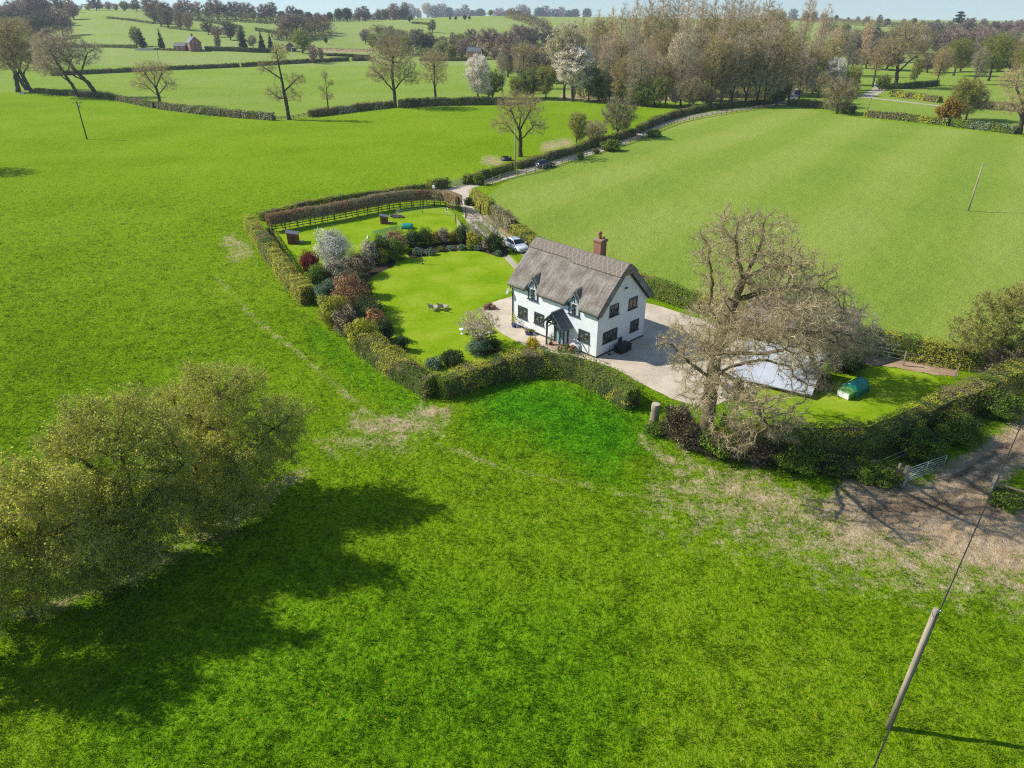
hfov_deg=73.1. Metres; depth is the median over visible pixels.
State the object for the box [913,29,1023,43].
thicket
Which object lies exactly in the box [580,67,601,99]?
willow tree
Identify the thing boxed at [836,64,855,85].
thorn bush
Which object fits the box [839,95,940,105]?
road
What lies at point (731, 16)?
poplar tree
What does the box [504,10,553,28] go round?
thicket
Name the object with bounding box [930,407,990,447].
bush
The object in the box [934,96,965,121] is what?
shrub
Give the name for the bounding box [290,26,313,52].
hill tree
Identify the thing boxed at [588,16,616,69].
alder tree
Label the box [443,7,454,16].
hill tree
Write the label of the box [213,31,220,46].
hill tree
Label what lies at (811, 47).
alder tree
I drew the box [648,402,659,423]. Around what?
tree stump
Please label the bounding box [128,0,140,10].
hill tree
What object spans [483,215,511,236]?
earth strip
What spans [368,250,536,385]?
garden lawn
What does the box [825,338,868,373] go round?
shrub
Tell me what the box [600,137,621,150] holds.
fence bush
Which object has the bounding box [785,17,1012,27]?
thicket
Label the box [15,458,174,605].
hawthorn tree
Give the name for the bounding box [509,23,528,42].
hill tree
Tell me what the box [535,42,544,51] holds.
hill tree
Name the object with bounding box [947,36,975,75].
willow tree
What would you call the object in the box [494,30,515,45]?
hill tree
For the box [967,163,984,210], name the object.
telegraph pole
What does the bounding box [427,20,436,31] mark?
hill tree
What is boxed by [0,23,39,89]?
oak tree
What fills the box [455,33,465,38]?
hill tree
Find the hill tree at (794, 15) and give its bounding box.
[788,8,798,18]
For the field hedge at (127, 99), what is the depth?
248.72 m
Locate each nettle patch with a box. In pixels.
[642,420,668,437]
[768,439,829,478]
[848,453,889,485]
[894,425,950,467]
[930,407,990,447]
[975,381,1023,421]
[981,480,1023,514]
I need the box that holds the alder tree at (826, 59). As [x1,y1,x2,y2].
[807,46,831,93]
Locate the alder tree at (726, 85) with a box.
[713,37,743,102]
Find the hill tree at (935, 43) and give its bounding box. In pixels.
[926,29,953,54]
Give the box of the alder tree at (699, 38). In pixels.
[680,24,709,81]
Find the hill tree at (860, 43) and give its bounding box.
[855,33,878,55]
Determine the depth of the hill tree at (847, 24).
727.44 m
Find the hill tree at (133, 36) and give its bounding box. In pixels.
[128,25,138,45]
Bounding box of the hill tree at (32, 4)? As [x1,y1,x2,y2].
[22,0,51,15]
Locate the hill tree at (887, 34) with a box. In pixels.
[883,25,912,42]
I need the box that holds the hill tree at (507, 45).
[502,42,512,57]
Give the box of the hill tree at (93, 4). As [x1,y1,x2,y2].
[86,0,103,10]
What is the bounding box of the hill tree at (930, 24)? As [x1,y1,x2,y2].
[922,21,936,29]
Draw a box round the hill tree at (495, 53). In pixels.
[490,47,498,58]
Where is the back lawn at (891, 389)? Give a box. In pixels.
[742,367,938,428]
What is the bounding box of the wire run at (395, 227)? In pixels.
[372,225,402,236]
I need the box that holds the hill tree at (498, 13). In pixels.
[493,7,504,15]
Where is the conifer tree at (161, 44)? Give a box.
[157,29,164,47]
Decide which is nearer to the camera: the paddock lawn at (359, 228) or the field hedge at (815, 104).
the paddock lawn at (359, 228)
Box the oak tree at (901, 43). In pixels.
[874,18,941,82]
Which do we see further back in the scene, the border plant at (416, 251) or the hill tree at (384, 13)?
the hill tree at (384, 13)
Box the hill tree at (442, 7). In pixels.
[434,3,448,17]
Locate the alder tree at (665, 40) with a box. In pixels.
[647,26,676,92]
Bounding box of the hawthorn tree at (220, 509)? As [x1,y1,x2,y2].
[135,423,279,542]
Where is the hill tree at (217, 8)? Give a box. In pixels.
[205,0,223,19]
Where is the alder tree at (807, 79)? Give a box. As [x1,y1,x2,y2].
[793,49,820,98]
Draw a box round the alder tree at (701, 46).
[693,28,719,85]
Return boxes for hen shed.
[285,230,299,243]
[379,213,388,223]
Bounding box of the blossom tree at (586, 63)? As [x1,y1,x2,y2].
[552,41,599,101]
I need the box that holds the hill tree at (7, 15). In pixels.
[0,10,13,23]
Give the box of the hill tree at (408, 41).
[399,35,413,52]
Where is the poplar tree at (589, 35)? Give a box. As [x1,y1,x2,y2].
[584,20,595,63]
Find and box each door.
[555,323,563,343]
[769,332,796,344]
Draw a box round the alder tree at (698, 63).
[686,47,707,103]
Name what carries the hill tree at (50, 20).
on the ground at (894, 226)
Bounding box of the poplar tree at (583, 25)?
[579,15,588,44]
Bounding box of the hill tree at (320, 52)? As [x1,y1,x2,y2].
[317,47,323,61]
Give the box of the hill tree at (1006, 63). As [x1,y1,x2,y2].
[995,53,1012,70]
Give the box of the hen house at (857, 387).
[837,377,869,399]
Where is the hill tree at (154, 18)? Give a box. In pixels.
[149,8,167,26]
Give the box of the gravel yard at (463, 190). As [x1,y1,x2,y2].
[438,184,481,221]
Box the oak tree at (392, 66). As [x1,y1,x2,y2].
[365,33,423,107]
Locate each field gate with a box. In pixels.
[449,178,462,186]
[467,206,478,215]
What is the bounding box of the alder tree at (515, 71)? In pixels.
[512,56,519,76]
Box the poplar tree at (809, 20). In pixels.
[797,0,817,52]
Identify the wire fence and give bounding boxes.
[268,225,299,275]
[396,206,458,220]
[865,346,960,378]
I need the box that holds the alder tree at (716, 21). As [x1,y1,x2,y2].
[696,11,731,84]
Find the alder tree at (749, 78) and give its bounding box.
[738,27,783,104]
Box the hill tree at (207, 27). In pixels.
[199,20,214,34]
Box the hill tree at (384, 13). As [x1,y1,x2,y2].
[380,9,389,19]
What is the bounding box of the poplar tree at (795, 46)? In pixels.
[766,32,803,98]
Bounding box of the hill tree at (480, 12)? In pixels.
[475,8,486,15]
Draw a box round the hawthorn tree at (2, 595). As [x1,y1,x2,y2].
[0,524,27,643]
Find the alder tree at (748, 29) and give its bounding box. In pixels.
[727,14,762,94]
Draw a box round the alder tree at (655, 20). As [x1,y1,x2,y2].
[635,8,676,66]
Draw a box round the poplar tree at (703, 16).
[693,5,711,47]
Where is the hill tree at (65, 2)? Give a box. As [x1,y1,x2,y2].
[61,0,72,8]
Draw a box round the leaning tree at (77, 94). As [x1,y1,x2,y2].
[26,31,83,97]
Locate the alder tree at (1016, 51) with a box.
[1008,38,1023,76]
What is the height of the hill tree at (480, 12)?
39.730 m
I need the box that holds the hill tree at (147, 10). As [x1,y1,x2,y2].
[140,0,160,22]
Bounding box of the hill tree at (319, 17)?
[314,13,330,31]
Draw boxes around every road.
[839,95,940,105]
[860,83,885,97]
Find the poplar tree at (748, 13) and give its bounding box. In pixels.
[736,3,752,42]
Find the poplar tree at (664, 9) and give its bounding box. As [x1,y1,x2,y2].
[652,0,672,50]
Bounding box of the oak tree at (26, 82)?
[0,17,46,91]
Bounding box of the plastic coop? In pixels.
[401,223,413,228]
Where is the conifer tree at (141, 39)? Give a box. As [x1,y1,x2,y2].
[137,28,147,47]
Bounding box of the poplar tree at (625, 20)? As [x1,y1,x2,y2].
[617,2,630,71]
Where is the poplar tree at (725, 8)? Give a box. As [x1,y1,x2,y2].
[718,0,737,45]
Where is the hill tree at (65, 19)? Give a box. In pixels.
[45,8,75,35]
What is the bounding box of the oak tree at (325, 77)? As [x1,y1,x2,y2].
[318,71,333,106]
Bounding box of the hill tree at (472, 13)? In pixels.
[468,10,475,15]
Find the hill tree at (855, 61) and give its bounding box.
[849,49,861,66]
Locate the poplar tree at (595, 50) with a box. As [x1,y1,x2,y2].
[588,30,600,67]
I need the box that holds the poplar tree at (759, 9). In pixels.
[747,3,762,48]
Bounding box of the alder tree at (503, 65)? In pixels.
[496,49,508,92]
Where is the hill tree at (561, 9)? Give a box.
[556,6,565,16]
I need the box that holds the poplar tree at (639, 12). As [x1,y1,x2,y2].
[626,0,644,46]
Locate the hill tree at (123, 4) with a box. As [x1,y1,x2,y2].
[118,0,128,10]
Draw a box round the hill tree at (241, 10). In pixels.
[234,1,256,18]
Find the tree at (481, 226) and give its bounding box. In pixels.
[464,213,507,237]
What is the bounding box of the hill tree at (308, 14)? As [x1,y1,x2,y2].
[303,12,311,18]
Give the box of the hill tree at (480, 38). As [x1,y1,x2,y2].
[473,27,502,54]
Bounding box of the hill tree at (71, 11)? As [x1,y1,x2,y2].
[63,3,79,19]
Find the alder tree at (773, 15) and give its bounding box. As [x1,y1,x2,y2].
[755,6,789,39]
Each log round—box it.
[483,304,489,309]
[490,305,495,309]
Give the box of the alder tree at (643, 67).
[624,43,653,105]
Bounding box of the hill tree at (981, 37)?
[972,28,996,52]
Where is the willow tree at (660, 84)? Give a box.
[649,74,672,107]
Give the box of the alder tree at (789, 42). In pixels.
[764,29,805,105]
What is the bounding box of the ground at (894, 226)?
[0,6,1023,767]
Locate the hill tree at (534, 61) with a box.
[513,45,539,74]
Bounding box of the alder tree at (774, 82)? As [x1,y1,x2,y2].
[757,35,790,105]
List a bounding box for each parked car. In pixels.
[503,236,528,252]
[534,159,554,167]
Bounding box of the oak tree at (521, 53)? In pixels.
[509,39,536,75]
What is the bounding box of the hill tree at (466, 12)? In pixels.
[458,3,470,16]
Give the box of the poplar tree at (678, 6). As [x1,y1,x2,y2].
[667,0,684,72]
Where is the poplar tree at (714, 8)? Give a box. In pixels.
[707,0,721,36]
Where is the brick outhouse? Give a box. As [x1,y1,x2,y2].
[173,43,186,50]
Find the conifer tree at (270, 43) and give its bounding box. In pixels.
[267,33,273,49]
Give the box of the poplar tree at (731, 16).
[724,3,738,37]
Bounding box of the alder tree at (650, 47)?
[638,35,662,83]
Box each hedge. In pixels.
[5,43,137,48]
[33,88,156,107]
[50,62,239,75]
[106,16,153,23]
[140,47,173,50]
[154,100,275,119]
[203,18,242,28]
[204,46,271,52]
[240,56,349,66]
[242,214,316,305]
[254,27,285,35]
[256,181,429,220]
[264,188,462,230]
[307,99,392,116]
[325,52,369,57]
[351,56,369,60]
[351,329,443,400]
[397,96,506,107]
[411,21,428,24]
[419,57,471,60]
[427,177,450,190]
[433,346,646,411]
[461,161,515,184]
[469,187,495,214]
[487,204,519,233]
[509,223,543,245]
[516,144,580,168]
[577,128,637,150]
[634,102,719,132]
[639,271,725,317]
[717,97,785,108]
[719,354,1023,461]
[787,98,857,113]
[856,324,1014,372]
[863,110,952,125]
[878,79,939,88]
[888,90,943,102]
[950,118,1018,133]
[972,100,1020,111]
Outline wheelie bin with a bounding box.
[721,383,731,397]
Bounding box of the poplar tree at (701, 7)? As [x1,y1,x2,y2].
[693,0,709,47]
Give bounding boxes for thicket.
[1,14,71,28]
[78,3,140,8]
[148,3,312,23]
[270,19,337,40]
[304,12,412,20]
[369,23,520,45]
[377,44,466,56]
[477,41,551,57]
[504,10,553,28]
[573,83,763,101]
[601,72,794,87]
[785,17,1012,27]
[812,26,881,37]
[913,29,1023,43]
[944,54,1018,67]
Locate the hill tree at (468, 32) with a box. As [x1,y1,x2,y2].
[464,29,476,42]
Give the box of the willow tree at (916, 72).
[909,59,924,80]
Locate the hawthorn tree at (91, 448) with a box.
[18,376,208,560]
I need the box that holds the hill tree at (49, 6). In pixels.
[35,0,54,15]
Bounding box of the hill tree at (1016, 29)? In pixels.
[1010,26,1023,36]
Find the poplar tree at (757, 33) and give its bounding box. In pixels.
[746,19,765,90]
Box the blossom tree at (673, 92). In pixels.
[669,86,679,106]
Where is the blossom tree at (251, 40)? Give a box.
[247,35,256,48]
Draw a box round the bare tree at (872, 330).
[769,280,899,384]
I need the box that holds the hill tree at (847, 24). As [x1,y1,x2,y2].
[840,22,851,35]
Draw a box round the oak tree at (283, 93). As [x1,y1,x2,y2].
[255,40,306,119]
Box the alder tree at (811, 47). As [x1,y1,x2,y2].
[796,40,821,92]
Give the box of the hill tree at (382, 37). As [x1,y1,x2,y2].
[375,34,393,48]
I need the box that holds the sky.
[0,0,1023,20]
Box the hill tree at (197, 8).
[191,1,204,18]
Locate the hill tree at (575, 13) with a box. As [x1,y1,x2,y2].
[571,8,580,16]
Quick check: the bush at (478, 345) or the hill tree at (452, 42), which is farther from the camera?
the hill tree at (452, 42)
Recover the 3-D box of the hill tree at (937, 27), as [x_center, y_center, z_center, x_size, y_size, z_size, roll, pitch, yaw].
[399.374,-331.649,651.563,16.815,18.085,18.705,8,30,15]
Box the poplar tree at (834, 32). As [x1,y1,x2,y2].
[829,23,842,60]
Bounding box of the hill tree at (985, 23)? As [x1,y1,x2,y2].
[978,21,990,30]
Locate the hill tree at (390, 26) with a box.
[386,25,393,34]
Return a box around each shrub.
[297,249,320,271]
[303,262,331,289]
[312,225,357,265]
[312,290,354,329]
[313,277,336,306]
[321,255,351,285]
[327,268,371,309]
[330,303,360,336]
[337,317,378,353]
[343,251,375,275]
[347,294,391,321]
[352,271,373,295]
[357,239,380,264]
[365,306,386,329]
[370,233,390,261]
[375,243,391,262]
[375,317,396,340]
[385,230,407,252]
[385,235,406,260]
[391,333,409,352]
[463,197,472,205]
[525,336,540,349]
[567,345,577,352]
[658,402,695,440]
[808,366,833,389]
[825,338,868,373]
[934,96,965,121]
[973,336,1023,376]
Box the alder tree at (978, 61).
[970,45,991,80]
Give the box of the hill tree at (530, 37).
[518,32,540,46]
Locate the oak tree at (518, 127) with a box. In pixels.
[489,87,549,156]
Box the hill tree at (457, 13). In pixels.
[452,8,462,16]
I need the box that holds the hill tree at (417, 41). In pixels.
[410,29,429,51]
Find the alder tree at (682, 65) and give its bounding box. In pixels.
[670,39,703,105]
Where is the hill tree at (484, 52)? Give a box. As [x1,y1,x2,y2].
[482,49,488,57]
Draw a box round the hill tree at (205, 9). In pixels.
[202,2,211,18]
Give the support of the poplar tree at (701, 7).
on the ground at (894, 226)
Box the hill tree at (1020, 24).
[1010,18,1023,31]
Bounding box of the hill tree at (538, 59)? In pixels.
[534,52,549,69]
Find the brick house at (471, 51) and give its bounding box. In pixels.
[466,43,482,58]
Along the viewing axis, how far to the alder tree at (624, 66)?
228.91 m
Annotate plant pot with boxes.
[509,314,517,327]
[523,327,531,334]
[547,333,553,344]
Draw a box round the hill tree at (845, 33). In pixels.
[839,32,848,48]
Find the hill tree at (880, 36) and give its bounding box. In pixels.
[876,30,888,38]
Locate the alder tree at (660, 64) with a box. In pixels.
[646,48,669,105]
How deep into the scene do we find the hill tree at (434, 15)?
2196.55 m
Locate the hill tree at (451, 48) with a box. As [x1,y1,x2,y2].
[445,44,458,55]
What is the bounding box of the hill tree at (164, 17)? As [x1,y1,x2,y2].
[155,1,173,27]
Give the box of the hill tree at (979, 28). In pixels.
[973,23,996,34]
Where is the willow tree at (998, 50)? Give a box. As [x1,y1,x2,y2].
[977,31,1022,80]
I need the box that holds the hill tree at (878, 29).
[860,24,883,40]
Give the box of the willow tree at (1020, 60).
[1010,45,1023,77]
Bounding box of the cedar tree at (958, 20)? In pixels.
[953,11,965,23]
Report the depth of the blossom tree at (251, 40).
432.00 m
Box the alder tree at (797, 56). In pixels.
[783,46,810,101]
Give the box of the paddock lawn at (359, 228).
[274,208,459,282]
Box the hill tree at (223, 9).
[221,6,228,19]
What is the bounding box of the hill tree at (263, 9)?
[255,4,273,19]
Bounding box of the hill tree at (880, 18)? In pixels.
[876,15,883,22]
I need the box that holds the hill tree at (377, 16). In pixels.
[375,11,380,19]
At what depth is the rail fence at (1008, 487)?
44.65 m
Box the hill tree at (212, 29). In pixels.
[210,25,222,36]
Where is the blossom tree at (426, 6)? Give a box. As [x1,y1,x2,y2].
[421,2,432,17]
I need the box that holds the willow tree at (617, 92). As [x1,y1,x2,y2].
[610,81,625,99]
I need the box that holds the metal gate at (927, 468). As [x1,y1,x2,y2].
[906,455,947,481]
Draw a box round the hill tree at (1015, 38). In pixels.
[1003,35,1022,51]
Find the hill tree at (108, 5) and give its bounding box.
[104,2,111,10]
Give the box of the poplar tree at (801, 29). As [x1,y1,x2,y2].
[793,18,806,53]
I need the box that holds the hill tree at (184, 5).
[174,0,196,17]
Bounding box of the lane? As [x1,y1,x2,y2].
[473,88,798,187]
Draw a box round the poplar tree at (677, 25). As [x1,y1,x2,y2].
[666,10,679,59]
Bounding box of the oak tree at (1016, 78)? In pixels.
[994,63,1023,134]
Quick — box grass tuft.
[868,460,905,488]
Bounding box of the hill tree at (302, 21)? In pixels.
[281,13,306,29]
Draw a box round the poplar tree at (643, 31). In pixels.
[639,14,651,74]
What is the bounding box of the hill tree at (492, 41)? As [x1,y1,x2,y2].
[487,33,501,51]
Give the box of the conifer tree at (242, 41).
[238,26,246,46]
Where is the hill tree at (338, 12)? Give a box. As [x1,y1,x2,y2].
[334,8,342,21]
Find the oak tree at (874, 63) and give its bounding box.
[867,40,893,86]
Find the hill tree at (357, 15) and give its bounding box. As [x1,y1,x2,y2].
[353,7,362,20]
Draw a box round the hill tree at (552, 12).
[549,9,559,16]
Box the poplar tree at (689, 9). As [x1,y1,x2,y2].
[678,0,697,41]
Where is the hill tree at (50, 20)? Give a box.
[24,8,60,37]
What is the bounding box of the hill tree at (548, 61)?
[540,52,561,82]
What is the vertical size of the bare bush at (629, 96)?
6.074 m
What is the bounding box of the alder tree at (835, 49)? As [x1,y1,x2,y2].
[818,34,846,82]
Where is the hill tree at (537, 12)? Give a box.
[533,7,544,16]
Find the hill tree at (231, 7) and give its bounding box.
[224,1,243,19]
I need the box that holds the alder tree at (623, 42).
[611,35,635,77]
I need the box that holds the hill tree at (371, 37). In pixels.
[366,33,375,47]
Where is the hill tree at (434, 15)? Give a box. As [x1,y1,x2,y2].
[430,5,438,17]
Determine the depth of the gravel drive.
64.23 m
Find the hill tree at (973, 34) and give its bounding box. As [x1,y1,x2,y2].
[964,31,978,48]
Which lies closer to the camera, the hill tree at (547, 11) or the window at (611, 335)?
the window at (611, 335)
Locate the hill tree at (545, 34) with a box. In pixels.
[539,24,552,44]
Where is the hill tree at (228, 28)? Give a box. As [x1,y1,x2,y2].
[220,20,237,39]
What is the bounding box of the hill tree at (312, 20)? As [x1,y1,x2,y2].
[307,16,323,33]
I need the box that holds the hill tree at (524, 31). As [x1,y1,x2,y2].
[519,26,532,39]
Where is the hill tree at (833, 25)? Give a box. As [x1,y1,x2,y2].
[830,23,838,33]
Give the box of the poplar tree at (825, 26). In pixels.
[811,2,833,50]
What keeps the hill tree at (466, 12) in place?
on the ground at (894, 226)
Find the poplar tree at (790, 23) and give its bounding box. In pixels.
[783,11,795,35]
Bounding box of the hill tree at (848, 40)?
[841,31,861,56]
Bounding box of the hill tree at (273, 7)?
[266,2,278,20]
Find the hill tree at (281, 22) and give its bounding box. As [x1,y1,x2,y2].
[275,19,293,38]
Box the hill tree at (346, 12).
[341,8,352,21]
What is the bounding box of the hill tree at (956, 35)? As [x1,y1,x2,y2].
[938,27,973,50]
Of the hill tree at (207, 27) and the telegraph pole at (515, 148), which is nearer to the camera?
the telegraph pole at (515, 148)
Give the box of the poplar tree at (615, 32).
[608,19,621,67]
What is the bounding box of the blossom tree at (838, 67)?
[823,56,847,86]
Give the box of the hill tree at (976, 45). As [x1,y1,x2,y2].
[969,43,978,58]
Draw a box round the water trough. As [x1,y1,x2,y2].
[501,156,511,160]
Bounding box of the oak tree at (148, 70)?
[129,59,179,101]
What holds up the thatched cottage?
on the gravel drive
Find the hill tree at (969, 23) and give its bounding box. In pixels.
[959,17,977,31]
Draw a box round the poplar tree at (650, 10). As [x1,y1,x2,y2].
[639,0,657,74]
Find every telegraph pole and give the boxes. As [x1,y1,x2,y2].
[72,101,87,138]
[513,128,516,170]
[885,607,941,729]
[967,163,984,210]
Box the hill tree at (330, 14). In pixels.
[327,12,333,20]
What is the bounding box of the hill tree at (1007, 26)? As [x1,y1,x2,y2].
[1000,19,1015,31]
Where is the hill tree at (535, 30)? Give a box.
[529,26,542,42]
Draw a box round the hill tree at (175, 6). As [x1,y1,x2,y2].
[172,2,182,12]
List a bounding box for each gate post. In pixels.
[896,463,902,473]
[899,465,910,487]
[985,475,999,496]
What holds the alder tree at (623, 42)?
on the ground at (894, 226)
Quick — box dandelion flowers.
[20,322,1023,719]
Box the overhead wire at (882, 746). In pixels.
[873,419,1023,767]
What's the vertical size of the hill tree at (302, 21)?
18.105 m
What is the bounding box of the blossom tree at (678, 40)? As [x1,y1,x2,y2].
[666,29,693,84]
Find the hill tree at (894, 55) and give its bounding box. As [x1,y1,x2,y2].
[874,40,906,69]
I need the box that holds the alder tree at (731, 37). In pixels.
[718,25,746,88]
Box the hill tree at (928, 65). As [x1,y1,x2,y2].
[920,51,938,72]
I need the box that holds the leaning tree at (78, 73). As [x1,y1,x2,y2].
[29,25,108,91]
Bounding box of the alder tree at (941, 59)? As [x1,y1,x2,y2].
[930,46,955,83]
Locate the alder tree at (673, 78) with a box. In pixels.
[657,56,678,103]
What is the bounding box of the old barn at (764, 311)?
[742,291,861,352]
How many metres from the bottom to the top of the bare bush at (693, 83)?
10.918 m
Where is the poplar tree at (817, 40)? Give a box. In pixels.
[810,26,823,58]
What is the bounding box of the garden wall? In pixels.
[135,48,153,49]
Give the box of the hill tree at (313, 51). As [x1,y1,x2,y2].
[307,44,317,63]
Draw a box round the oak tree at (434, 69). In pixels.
[418,47,448,96]
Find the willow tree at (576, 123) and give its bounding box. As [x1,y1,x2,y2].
[567,110,587,144]
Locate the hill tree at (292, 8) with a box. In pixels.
[284,5,297,14]
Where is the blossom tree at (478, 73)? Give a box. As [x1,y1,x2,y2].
[462,52,492,97]
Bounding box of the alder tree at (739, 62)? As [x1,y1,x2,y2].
[713,28,756,101]
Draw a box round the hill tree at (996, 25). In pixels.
[989,20,1000,31]
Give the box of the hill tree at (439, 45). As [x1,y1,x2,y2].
[433,41,446,53]
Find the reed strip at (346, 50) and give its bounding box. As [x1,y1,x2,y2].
[316,47,370,51]
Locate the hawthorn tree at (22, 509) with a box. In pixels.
[0,446,121,623]
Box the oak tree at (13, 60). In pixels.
[0,13,37,91]
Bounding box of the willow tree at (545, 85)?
[535,64,557,98]
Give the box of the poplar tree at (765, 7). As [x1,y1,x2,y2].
[760,0,776,25]
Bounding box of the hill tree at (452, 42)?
[448,40,456,52]
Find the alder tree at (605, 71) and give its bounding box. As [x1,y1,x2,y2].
[599,47,622,101]
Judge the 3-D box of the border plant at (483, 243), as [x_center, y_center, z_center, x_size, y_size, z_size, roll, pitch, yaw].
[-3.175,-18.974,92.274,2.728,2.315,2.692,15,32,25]
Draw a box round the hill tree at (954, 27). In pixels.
[945,24,956,36]
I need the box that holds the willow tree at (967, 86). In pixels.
[949,75,987,116]
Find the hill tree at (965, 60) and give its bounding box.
[952,47,977,71]
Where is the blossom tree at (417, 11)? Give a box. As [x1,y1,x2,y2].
[414,8,421,18]
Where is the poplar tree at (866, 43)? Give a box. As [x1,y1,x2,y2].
[855,16,875,76]
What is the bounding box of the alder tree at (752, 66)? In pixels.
[730,31,769,101]
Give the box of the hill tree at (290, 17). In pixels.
[279,12,299,31]
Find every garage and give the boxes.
[291,45,296,51]
[734,339,822,396]
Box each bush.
[424,355,442,369]
[437,348,464,367]
[464,333,493,357]
[471,174,484,184]
[482,67,504,96]
[487,337,501,352]
[516,64,547,98]
[577,151,583,159]
[582,67,613,100]
[584,118,610,139]
[599,94,639,132]
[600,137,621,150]
[622,89,634,103]
[632,79,657,106]
[645,128,661,137]
[669,418,707,453]
[673,73,707,107]
[696,85,719,103]
[697,421,744,462]
[732,428,784,469]
[760,78,792,102]
[809,69,832,96]
[815,449,867,484]
[819,75,863,113]
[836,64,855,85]
[875,74,891,89]
[957,84,995,119]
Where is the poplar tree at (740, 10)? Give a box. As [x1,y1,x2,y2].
[729,0,748,42]
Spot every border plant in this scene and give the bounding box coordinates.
[404,227,421,247]
[411,247,423,255]
[415,226,431,245]
[425,247,435,254]
[430,230,437,243]
[433,227,448,243]
[438,245,445,251]
[447,245,454,250]
[448,231,455,241]
[452,223,469,243]
[457,244,465,249]
[465,228,481,245]
[466,243,473,249]
[474,244,482,250]
[479,235,491,249]
[484,232,506,252]
[493,249,501,255]
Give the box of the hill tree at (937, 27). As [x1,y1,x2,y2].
[928,22,944,36]
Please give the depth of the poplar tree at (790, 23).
287.14 m
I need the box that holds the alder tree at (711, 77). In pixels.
[697,35,737,92]
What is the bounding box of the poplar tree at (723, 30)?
[713,17,731,78]
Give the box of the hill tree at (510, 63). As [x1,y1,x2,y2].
[495,48,518,76]
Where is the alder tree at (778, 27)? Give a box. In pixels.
[751,17,790,93]
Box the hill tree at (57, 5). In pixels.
[49,0,63,10]
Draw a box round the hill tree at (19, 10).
[0,0,34,20]
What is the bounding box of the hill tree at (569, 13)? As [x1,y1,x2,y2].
[564,9,573,16]
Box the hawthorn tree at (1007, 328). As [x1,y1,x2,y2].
[944,280,1023,358]
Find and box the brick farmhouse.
[184,33,201,50]
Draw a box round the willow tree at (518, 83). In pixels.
[508,76,524,95]
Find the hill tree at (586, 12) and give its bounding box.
[582,8,591,16]
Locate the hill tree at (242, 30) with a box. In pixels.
[235,27,245,38]
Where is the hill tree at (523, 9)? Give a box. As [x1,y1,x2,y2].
[515,3,531,13]
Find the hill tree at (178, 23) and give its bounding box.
[171,10,182,29]
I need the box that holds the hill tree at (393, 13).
[388,4,400,19]
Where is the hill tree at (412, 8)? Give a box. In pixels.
[406,3,415,18]
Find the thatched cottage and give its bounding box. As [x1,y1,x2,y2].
[506,231,652,357]
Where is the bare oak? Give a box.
[653,202,877,456]
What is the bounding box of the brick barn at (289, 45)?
[285,42,292,50]
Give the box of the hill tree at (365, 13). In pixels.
[359,6,373,20]
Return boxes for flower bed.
[327,256,401,353]
[408,241,508,257]
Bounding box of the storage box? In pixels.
[614,340,631,354]
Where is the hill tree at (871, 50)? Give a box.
[865,38,888,68]
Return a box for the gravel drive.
[483,296,750,404]
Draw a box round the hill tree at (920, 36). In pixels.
[908,31,922,52]
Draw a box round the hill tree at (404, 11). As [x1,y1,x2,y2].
[399,2,409,19]
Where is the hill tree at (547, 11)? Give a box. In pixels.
[540,5,550,16]
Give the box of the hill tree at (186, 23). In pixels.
[181,13,193,30]
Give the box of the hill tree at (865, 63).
[860,50,872,68]
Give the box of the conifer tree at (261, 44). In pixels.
[258,31,265,47]
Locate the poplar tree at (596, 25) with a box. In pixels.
[591,9,601,65]
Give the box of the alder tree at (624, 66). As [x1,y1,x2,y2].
[610,54,636,103]
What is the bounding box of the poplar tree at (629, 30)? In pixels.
[623,9,640,55]
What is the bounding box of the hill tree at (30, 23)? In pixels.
[17,14,48,37]
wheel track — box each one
[462,215,517,268]
[480,218,525,255]
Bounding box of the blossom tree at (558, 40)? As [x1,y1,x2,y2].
[544,20,588,100]
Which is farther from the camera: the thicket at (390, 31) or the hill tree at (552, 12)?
the hill tree at (552, 12)
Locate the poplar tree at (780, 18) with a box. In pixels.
[768,3,787,27]
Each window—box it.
[518,305,527,320]
[533,311,543,326]
[577,329,589,344]
[602,327,617,344]
[609,303,619,318]
[628,295,637,310]
[629,318,638,332]
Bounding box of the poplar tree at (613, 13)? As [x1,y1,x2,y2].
[605,4,618,72]
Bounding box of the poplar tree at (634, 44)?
[625,27,641,82]
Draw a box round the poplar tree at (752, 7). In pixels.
[742,0,761,31]
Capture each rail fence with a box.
[271,199,458,230]
[274,113,306,119]
[485,102,788,185]
[819,456,901,484]
[994,482,1023,499]
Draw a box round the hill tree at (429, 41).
[422,35,438,52]
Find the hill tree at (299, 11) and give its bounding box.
[295,9,303,16]
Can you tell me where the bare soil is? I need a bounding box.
[856,354,957,375]
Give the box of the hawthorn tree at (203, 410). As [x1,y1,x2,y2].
[130,351,320,504]
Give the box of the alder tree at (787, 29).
[767,24,802,73]
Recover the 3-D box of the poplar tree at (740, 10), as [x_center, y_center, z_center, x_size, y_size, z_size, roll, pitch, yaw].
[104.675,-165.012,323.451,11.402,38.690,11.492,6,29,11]
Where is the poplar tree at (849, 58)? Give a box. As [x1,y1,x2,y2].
[845,24,859,67]
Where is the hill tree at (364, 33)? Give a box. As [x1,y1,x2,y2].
[358,28,370,43]
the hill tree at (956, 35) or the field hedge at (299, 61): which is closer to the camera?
the field hedge at (299, 61)
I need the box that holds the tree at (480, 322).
[456,307,501,337]
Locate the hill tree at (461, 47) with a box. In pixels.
[456,38,467,57]
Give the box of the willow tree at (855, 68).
[849,65,863,85]
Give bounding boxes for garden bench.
[427,303,439,311]
[437,303,448,310]
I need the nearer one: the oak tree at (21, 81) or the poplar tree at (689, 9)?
the oak tree at (21, 81)
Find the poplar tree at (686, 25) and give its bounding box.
[678,10,694,53]
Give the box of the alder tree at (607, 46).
[594,32,621,75]

